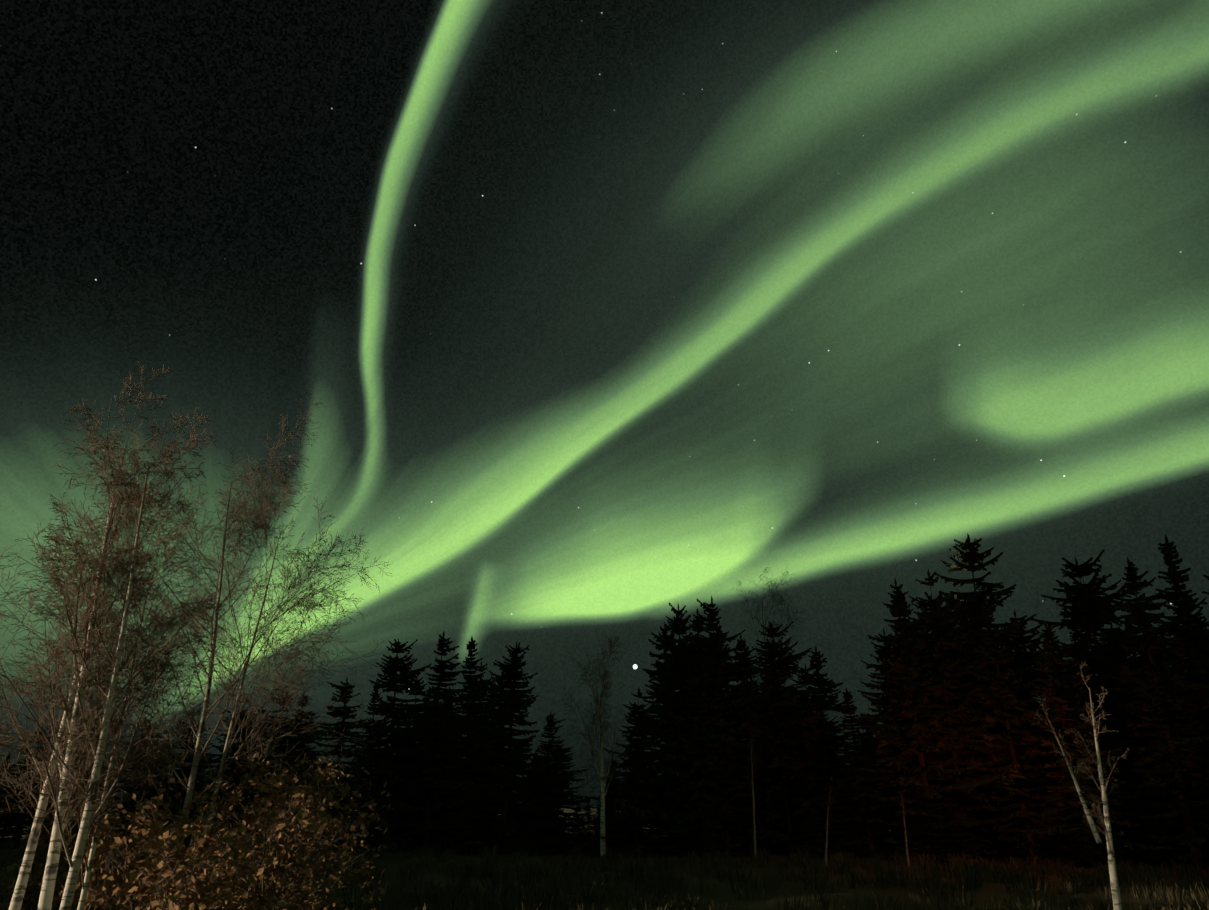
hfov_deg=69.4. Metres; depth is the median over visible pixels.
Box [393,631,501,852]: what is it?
spruce tree
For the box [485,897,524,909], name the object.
grass tuft
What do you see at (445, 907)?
grass tuft
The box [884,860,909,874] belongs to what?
grass tuft
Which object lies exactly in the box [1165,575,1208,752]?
spruce tree
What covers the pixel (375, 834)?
spruce
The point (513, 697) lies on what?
spruce tree
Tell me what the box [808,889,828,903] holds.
grass tuft
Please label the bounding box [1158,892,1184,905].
grass tuft
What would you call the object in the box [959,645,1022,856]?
spruce
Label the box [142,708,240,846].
spruce tree
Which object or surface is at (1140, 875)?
grass tuft
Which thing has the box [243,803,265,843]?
spruce
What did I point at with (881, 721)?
spruce
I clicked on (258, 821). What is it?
bush
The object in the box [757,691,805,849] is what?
spruce
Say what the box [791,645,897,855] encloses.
spruce tree
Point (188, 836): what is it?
spruce
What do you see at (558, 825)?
spruce
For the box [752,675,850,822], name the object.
spruce
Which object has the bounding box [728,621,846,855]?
spruce tree
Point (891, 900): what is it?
grass tuft
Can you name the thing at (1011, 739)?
spruce tree
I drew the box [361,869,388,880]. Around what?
grass tuft
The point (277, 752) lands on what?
spruce tree
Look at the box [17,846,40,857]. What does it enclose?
grass tuft
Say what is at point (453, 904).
grass tuft
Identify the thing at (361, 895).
grass tuft
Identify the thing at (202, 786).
spruce
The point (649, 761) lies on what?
spruce
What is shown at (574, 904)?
grass tuft
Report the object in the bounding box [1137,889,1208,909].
grass tuft
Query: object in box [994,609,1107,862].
spruce tree
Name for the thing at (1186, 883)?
grass tuft
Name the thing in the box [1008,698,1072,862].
spruce
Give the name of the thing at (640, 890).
grass tuft
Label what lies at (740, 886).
grass tuft
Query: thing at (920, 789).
spruce
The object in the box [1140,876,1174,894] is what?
grass tuft
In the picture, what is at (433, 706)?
spruce
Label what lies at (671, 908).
grass tuft
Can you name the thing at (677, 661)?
spruce tree
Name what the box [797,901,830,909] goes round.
grass tuft
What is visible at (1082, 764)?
spruce
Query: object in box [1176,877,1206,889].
grass tuft
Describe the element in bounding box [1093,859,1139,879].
grass tuft
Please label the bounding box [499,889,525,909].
grass tuft
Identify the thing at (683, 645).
spruce
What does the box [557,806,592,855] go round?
spruce
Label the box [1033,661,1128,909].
birch
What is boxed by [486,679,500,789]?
spruce
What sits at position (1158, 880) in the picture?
grass tuft
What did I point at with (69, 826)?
spruce
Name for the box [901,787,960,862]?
spruce
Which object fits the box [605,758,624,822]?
spruce
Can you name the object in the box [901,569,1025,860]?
spruce tree
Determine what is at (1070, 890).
grass tuft
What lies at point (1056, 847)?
spruce
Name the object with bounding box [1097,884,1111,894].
grass tuft
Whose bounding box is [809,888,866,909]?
grass tuft
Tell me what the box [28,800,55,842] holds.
spruce
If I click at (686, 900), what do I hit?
grass tuft
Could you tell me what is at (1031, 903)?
grass tuft
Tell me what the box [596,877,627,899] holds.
grass tuft
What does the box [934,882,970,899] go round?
grass tuft
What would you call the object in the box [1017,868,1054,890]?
grass tuft
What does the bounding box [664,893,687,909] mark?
grass tuft
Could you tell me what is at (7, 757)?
spruce
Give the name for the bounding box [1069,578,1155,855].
spruce
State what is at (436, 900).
grass tuft
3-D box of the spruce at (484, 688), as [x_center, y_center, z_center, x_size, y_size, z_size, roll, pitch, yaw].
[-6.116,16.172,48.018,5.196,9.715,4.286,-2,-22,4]
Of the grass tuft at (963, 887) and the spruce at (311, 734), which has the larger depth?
the spruce at (311, 734)
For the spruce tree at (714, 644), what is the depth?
34.61 m
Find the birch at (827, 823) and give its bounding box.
[825,776,834,864]
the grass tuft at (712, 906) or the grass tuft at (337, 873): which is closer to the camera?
the grass tuft at (712, 906)
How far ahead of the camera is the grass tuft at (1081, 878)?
20.37 m
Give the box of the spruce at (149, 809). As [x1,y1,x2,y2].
[136,804,160,844]
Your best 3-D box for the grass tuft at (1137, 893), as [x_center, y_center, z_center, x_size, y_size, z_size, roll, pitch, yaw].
[11.284,8.946,18.080,1.238,0.443,0.758,-5,-23,12]
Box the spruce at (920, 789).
[903,785,957,862]
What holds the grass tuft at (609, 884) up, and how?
on the ground
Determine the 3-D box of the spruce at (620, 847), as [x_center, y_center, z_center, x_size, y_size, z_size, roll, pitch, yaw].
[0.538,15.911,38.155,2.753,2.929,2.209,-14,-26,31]
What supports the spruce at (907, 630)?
on the ground
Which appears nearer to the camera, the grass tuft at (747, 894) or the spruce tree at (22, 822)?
the grass tuft at (747, 894)
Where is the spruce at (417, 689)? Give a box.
[346,676,432,843]
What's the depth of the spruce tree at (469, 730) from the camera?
37.88 m
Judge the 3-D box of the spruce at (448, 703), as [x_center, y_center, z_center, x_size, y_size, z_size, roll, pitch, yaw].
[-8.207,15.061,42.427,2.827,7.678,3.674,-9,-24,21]
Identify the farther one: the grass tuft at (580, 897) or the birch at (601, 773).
the birch at (601, 773)
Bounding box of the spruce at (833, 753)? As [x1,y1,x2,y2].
[810,711,863,821]
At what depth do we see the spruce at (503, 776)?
45.65 m
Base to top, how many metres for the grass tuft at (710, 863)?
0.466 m
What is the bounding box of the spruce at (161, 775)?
[116,743,178,825]
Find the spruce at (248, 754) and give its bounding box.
[215,716,269,831]
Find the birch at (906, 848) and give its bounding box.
[899,792,909,866]
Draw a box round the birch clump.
[0,361,251,909]
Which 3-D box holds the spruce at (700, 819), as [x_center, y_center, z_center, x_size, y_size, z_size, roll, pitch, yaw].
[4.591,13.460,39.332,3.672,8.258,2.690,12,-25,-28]
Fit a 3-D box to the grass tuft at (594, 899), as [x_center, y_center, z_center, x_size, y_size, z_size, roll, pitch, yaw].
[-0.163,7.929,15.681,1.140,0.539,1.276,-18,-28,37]
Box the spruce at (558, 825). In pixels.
[547,803,583,853]
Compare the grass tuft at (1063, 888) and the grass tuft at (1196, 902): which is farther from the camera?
the grass tuft at (1063, 888)
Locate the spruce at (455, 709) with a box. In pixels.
[430,691,461,803]
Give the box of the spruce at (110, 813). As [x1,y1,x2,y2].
[102,785,118,837]
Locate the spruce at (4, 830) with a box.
[0,783,22,848]
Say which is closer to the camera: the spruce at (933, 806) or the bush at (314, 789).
the bush at (314, 789)
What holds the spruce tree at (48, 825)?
on the ground
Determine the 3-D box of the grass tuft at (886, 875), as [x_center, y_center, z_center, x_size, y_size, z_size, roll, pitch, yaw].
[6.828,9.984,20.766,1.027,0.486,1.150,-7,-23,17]
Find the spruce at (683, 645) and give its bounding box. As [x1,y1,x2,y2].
[648,628,739,843]
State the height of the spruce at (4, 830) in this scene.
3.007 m
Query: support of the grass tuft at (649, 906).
on the ground
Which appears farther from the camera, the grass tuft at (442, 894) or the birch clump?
the grass tuft at (442, 894)
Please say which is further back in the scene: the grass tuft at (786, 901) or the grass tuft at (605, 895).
the grass tuft at (605, 895)
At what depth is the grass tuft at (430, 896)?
16.93 m
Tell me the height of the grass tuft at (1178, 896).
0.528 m
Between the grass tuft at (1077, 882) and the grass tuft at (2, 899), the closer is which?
the grass tuft at (2, 899)
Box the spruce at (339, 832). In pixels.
[325,809,351,847]
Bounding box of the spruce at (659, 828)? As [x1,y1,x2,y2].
[642,800,679,853]
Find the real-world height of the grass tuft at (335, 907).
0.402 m
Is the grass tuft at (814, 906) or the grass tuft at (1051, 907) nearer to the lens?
the grass tuft at (1051, 907)
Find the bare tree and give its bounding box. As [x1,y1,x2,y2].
[42,384,392,895]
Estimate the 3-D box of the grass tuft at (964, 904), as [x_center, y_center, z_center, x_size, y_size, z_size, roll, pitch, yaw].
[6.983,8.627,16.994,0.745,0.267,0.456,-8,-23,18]
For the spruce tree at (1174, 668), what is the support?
on the ground
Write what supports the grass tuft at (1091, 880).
on the ground
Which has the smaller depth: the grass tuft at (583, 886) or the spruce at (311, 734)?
the grass tuft at (583, 886)
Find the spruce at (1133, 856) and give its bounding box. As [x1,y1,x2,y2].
[1065,632,1179,860]
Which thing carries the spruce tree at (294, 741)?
on the ground
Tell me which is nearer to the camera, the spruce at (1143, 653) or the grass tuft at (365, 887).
the grass tuft at (365, 887)
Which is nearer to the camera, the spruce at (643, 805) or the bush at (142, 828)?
the bush at (142, 828)
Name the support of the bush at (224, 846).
on the ground
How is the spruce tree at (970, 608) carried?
on the ground
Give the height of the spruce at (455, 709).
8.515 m
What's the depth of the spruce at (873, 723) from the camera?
45.80 m
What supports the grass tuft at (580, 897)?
on the ground
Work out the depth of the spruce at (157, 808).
43.51 m
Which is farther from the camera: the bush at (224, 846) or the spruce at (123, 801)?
the spruce at (123, 801)
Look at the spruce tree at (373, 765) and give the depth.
38.26 m
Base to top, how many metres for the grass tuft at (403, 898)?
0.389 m
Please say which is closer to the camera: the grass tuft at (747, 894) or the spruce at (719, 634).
the grass tuft at (747, 894)
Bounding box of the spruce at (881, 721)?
[866,679,895,786]
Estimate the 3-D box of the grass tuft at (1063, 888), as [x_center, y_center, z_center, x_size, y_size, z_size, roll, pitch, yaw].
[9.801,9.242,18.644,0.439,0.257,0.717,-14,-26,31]
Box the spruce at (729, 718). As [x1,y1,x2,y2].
[717,660,755,831]
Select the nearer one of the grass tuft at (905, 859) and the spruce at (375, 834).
the grass tuft at (905, 859)
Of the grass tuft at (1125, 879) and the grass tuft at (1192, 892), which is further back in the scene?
the grass tuft at (1125, 879)
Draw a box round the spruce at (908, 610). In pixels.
[897,593,913,633]
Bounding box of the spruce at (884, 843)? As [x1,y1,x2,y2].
[857,713,901,852]
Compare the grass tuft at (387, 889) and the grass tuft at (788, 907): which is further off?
the grass tuft at (387, 889)
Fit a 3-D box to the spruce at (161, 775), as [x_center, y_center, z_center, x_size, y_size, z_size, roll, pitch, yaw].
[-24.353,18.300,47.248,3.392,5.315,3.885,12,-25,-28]
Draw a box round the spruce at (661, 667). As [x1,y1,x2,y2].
[628,625,679,836]
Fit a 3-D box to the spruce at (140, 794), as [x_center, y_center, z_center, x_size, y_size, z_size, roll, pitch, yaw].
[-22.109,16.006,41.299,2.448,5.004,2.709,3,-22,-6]
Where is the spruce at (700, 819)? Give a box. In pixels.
[677,673,726,850]
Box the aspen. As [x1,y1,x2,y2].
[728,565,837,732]
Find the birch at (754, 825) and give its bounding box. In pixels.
[741,717,763,857]
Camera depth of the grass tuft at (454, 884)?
18.38 m
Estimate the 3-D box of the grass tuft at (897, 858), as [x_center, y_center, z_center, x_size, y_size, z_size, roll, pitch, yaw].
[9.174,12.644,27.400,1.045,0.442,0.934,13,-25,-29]
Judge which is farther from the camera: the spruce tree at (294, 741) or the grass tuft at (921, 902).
the spruce tree at (294, 741)
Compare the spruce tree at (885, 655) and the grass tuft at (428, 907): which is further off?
the spruce tree at (885, 655)
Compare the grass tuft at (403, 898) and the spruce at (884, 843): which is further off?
the spruce at (884, 843)
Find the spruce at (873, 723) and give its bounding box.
[841,715,890,841]
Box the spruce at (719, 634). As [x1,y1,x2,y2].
[633,625,797,851]
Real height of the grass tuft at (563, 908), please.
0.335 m
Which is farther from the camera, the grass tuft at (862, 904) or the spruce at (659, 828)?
the spruce at (659, 828)
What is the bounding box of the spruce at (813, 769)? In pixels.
[789,689,858,854]
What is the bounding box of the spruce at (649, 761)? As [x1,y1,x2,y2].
[613,722,679,835]
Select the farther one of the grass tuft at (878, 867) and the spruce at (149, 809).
the spruce at (149, 809)
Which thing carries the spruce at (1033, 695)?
on the ground
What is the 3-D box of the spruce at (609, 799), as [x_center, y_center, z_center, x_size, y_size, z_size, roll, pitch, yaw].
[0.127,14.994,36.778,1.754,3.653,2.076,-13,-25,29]
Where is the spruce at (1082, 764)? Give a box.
[1045,698,1105,857]
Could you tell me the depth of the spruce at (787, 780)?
39.47 m
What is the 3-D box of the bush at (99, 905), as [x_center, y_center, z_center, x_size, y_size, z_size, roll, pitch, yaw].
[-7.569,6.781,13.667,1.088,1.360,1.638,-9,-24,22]
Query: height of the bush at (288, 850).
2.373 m
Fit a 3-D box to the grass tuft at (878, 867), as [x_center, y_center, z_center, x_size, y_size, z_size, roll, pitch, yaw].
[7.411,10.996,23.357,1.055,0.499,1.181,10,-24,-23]
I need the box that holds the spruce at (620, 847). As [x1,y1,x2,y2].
[587,787,642,852]
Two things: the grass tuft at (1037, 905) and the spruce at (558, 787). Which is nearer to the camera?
the grass tuft at (1037, 905)
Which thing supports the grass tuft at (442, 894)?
on the ground
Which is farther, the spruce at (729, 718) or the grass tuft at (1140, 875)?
the spruce at (729, 718)
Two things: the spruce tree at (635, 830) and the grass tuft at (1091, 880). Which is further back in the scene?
the spruce tree at (635, 830)
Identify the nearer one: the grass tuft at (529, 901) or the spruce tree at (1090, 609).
the grass tuft at (529, 901)
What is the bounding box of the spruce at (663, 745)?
[630,690,698,843]
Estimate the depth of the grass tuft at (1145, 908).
14.15 m
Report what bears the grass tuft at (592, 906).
on the ground
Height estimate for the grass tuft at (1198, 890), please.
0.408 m
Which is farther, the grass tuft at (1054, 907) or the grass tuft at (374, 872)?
the grass tuft at (374, 872)
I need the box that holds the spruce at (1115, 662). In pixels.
[1081,621,1202,864]
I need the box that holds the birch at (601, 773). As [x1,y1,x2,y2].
[558,631,631,857]
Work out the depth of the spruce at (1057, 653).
43.21 m
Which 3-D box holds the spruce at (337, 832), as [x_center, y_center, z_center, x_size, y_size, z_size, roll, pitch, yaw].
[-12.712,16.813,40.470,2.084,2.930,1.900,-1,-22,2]
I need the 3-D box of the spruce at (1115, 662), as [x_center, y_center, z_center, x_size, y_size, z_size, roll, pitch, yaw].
[17.959,9.817,30.110,3.476,8.094,4.020,20,-29,-40]
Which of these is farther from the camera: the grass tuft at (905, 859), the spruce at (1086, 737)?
the spruce at (1086, 737)
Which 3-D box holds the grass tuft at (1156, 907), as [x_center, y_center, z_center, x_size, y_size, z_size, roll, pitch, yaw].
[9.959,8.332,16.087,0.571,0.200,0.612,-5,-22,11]
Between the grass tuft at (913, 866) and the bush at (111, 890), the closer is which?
the bush at (111, 890)
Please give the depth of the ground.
20.73 m
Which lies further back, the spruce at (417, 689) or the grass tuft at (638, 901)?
the spruce at (417, 689)
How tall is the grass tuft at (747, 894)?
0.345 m
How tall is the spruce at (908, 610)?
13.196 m
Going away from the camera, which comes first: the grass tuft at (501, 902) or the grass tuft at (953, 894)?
the grass tuft at (501, 902)
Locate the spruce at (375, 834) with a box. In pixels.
[354,808,385,852]
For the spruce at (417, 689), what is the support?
on the ground
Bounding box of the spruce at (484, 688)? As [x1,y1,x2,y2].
[453,660,520,820]
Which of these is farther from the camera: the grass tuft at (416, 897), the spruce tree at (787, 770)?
the spruce tree at (787, 770)
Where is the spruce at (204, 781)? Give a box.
[172,746,221,823]
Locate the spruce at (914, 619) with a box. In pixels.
[876,614,997,842]
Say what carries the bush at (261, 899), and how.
on the ground
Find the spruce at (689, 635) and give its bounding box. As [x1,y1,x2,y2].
[653,630,703,773]
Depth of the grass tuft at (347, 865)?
25.10 m
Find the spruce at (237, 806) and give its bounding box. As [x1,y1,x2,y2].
[208,740,258,847]
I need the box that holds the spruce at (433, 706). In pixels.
[378,702,451,840]
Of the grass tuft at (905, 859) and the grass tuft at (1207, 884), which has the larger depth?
the grass tuft at (905, 859)
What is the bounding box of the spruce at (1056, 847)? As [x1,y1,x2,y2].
[1024,800,1081,864]
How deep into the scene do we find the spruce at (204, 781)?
48.88 m
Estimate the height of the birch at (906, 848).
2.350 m
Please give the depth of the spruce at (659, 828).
36.71 m
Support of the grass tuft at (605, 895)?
on the ground
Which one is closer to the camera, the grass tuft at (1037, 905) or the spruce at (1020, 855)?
the grass tuft at (1037, 905)
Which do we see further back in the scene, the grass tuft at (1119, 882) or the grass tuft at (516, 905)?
the grass tuft at (1119, 882)
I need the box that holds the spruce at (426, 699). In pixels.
[403,690,454,836]
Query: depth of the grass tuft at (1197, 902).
14.27 m
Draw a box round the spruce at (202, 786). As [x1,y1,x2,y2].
[175,750,206,842]
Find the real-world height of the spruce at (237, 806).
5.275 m
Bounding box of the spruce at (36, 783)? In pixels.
[1,766,48,839]
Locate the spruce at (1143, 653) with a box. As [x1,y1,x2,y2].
[1127,626,1206,862]
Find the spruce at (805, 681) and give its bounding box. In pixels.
[789,663,856,803]
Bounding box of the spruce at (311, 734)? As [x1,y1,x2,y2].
[276,711,335,816]
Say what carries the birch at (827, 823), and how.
on the ground
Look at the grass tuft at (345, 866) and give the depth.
24.91 m
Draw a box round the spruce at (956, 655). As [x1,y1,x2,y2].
[919,604,989,856]
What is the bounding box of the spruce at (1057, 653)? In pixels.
[1047,641,1076,722]
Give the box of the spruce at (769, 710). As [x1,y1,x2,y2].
[733,674,804,849]
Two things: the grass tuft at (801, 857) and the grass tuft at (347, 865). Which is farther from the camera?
the grass tuft at (801, 857)
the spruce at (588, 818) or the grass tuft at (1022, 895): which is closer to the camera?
the grass tuft at (1022, 895)
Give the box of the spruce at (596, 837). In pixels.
[581,806,609,856]
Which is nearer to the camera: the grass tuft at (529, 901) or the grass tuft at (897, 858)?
the grass tuft at (529, 901)
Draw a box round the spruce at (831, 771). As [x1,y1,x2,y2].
[802,716,877,837]
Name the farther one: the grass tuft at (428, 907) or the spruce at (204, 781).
the spruce at (204, 781)
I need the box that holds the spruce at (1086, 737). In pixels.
[1052,676,1112,812]
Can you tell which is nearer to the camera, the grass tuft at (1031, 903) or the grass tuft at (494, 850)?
the grass tuft at (1031, 903)
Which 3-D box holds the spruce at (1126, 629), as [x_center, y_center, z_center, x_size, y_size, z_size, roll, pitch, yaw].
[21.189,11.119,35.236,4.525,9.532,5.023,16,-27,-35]
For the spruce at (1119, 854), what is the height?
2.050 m
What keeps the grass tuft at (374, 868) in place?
on the ground
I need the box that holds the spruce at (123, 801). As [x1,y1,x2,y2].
[113,786,130,833]
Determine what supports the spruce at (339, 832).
on the ground
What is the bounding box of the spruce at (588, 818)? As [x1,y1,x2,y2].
[572,800,595,851]
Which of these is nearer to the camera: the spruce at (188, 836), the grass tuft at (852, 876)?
the grass tuft at (852, 876)
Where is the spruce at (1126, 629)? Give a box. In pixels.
[1098,614,1178,856]
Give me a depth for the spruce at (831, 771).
35.87 m
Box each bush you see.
[0,803,134,909]
[53,809,230,909]
[74,843,158,909]
[104,775,261,909]
[110,813,298,909]
[174,755,393,909]
[187,743,358,906]
[191,758,390,909]
[211,832,291,908]
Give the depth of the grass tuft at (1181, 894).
17.50 m
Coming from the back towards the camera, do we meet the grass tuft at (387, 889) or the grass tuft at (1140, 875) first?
the grass tuft at (1140, 875)
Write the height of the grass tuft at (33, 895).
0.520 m
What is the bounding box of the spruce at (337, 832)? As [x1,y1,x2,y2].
[317,792,347,848]
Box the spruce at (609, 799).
[587,767,625,855]
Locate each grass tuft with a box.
[0,887,27,902]
[7,885,55,908]
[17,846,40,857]
[323,896,353,909]
[324,858,360,874]
[325,862,353,880]
[325,886,343,899]
[329,878,386,909]
[334,859,357,870]
[352,861,383,881]
[355,881,375,891]
[359,865,389,877]
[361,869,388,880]
[363,862,385,873]
[363,887,409,909]
[368,879,404,897]
[384,903,431,909]
[386,886,427,907]
[405,885,449,905]
[407,890,431,905]
[409,887,466,909]
[416,890,462,906]
[418,888,444,904]
[418,895,470,909]
[419,882,462,906]
[419,897,444,909]
[431,877,469,895]
[434,879,458,896]
[471,888,525,909]
[479,901,540,909]
[485,844,500,856]
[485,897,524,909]
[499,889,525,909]
[503,883,554,909]
[517,886,556,909]
[524,883,567,909]
[526,899,578,909]
[560,880,614,909]
[564,874,600,897]
[566,899,584,908]
[570,889,599,906]
[577,900,610,909]
[581,889,619,902]
[589,870,623,890]
[593,877,625,889]
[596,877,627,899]
[612,890,654,909]
[617,883,659,905]
[628,890,669,909]
[631,900,673,909]
[649,899,685,909]
[660,893,693,909]
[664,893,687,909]
[669,888,697,901]
[676,893,705,908]
[691,900,727,909]
[696,859,723,875]
[726,870,768,893]
[731,883,764,900]
[773,898,805,909]
[774,889,817,909]
[789,850,817,866]
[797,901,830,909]
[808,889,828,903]
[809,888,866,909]
[832,870,867,888]
[840,894,877,909]
[863,890,906,909]
[864,857,898,876]
[867,861,900,882]
[869,895,912,909]
[873,864,906,885]
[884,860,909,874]
[887,852,906,864]
[889,850,926,865]
[904,859,937,875]
[906,890,932,909]
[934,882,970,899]
[936,890,967,902]
[938,855,971,875]
[940,851,975,865]
[947,892,976,905]
[948,872,979,891]
[950,853,986,870]
[999,879,1043,896]
[1002,893,1064,909]
[1005,882,1053,905]
[1005,897,1043,909]
[1016,893,1066,909]
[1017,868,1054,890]
[1031,899,1081,909]
[1054,883,1072,894]
[1055,902,1079,909]
[1056,881,1079,894]
[1060,870,1102,888]
[1061,873,1098,886]
[1067,875,1095,892]
[1067,880,1090,892]
[1080,887,1132,909]
[1090,869,1133,892]
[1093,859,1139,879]
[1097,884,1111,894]
[1106,871,1139,887]
[1116,865,1155,888]
[1123,883,1149,895]
[1124,876,1180,897]
[1130,900,1158,909]
[1131,902,1171,909]
[1134,873,1178,887]
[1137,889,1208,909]
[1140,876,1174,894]
[1143,881,1204,909]
[1146,883,1187,900]
[1157,886,1177,899]
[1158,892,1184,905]
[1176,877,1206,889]
[1180,878,1206,890]
[1182,888,1207,899]
[1183,894,1206,909]
[1184,891,1208,909]
[1191,871,1208,889]
[1192,881,1208,901]
[1192,893,1207,909]
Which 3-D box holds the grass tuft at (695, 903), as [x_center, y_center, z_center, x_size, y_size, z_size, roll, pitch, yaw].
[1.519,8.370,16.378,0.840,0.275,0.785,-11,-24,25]
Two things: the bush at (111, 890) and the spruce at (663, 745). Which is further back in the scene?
the spruce at (663, 745)
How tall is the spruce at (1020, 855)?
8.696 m
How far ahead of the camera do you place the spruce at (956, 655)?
36.99 m
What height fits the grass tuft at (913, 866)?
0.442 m
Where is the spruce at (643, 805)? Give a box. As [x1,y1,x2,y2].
[616,749,657,852]
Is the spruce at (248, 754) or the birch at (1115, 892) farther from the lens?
the spruce at (248, 754)
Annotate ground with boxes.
[0,808,1208,909]
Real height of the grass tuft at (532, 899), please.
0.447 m
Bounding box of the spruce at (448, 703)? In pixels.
[392,686,462,846]
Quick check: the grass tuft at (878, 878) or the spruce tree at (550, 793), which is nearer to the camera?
the grass tuft at (878, 878)
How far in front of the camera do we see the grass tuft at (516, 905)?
13.60 m
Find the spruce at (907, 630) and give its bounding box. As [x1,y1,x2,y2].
[857,617,986,832]
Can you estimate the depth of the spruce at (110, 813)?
52.75 m
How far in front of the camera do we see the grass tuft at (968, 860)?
25.78 m
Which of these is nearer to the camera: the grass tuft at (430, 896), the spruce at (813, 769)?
the grass tuft at (430, 896)
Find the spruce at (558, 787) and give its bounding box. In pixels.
[543,738,595,847]
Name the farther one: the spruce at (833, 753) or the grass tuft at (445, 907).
the spruce at (833, 753)
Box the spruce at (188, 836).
[167,786,200,839]
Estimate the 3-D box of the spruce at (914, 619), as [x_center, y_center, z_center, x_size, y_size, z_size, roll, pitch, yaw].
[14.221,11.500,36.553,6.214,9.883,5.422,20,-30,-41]
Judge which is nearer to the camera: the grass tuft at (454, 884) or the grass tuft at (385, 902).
the grass tuft at (385, 902)
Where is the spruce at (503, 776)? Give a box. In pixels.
[459,674,517,845]
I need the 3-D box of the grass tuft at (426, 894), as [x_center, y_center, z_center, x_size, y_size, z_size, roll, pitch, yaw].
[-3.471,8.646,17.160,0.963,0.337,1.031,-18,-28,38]
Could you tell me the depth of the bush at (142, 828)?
11.23 m
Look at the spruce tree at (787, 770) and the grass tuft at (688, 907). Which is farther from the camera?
the spruce tree at (787, 770)
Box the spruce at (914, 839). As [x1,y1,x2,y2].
[882,786,938,859]
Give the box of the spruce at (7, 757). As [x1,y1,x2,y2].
[0,754,11,832]
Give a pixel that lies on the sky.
(602, 316)
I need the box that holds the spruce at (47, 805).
[24,768,57,833]
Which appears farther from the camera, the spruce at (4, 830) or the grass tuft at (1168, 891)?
the spruce at (4, 830)
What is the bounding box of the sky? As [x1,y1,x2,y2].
[0,0,1208,807]
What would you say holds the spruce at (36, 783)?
on the ground
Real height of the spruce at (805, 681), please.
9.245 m
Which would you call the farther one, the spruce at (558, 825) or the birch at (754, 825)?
the spruce at (558, 825)
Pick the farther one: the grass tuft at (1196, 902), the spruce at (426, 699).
the spruce at (426, 699)
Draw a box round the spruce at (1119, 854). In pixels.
[1099,804,1128,868]
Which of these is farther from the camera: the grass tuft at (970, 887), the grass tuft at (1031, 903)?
the grass tuft at (970, 887)
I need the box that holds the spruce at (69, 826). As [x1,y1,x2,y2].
[43,792,78,845]
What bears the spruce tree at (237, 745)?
on the ground
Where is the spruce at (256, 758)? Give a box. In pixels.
[209,716,281,815]
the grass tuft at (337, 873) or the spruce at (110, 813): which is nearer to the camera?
the grass tuft at (337, 873)
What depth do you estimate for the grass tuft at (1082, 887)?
18.91 m
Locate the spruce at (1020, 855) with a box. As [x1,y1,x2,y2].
[985,667,1044,856]
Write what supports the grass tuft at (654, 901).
on the ground
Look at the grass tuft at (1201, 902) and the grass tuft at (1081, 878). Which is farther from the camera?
the grass tuft at (1081, 878)
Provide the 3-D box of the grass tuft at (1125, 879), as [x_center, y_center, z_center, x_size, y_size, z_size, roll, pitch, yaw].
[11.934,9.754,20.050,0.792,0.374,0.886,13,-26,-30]
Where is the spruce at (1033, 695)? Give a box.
[1030,649,1051,725]
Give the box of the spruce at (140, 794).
[111,742,164,844]
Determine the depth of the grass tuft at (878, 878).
21.40 m
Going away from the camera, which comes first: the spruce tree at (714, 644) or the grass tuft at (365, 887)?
the grass tuft at (365, 887)
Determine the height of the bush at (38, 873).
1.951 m
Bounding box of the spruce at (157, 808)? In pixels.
[110,775,166,837]
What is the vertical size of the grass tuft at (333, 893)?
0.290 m
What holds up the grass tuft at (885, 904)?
on the ground
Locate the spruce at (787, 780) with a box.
[746,706,801,849]
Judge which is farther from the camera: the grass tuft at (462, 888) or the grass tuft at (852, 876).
the grass tuft at (852, 876)

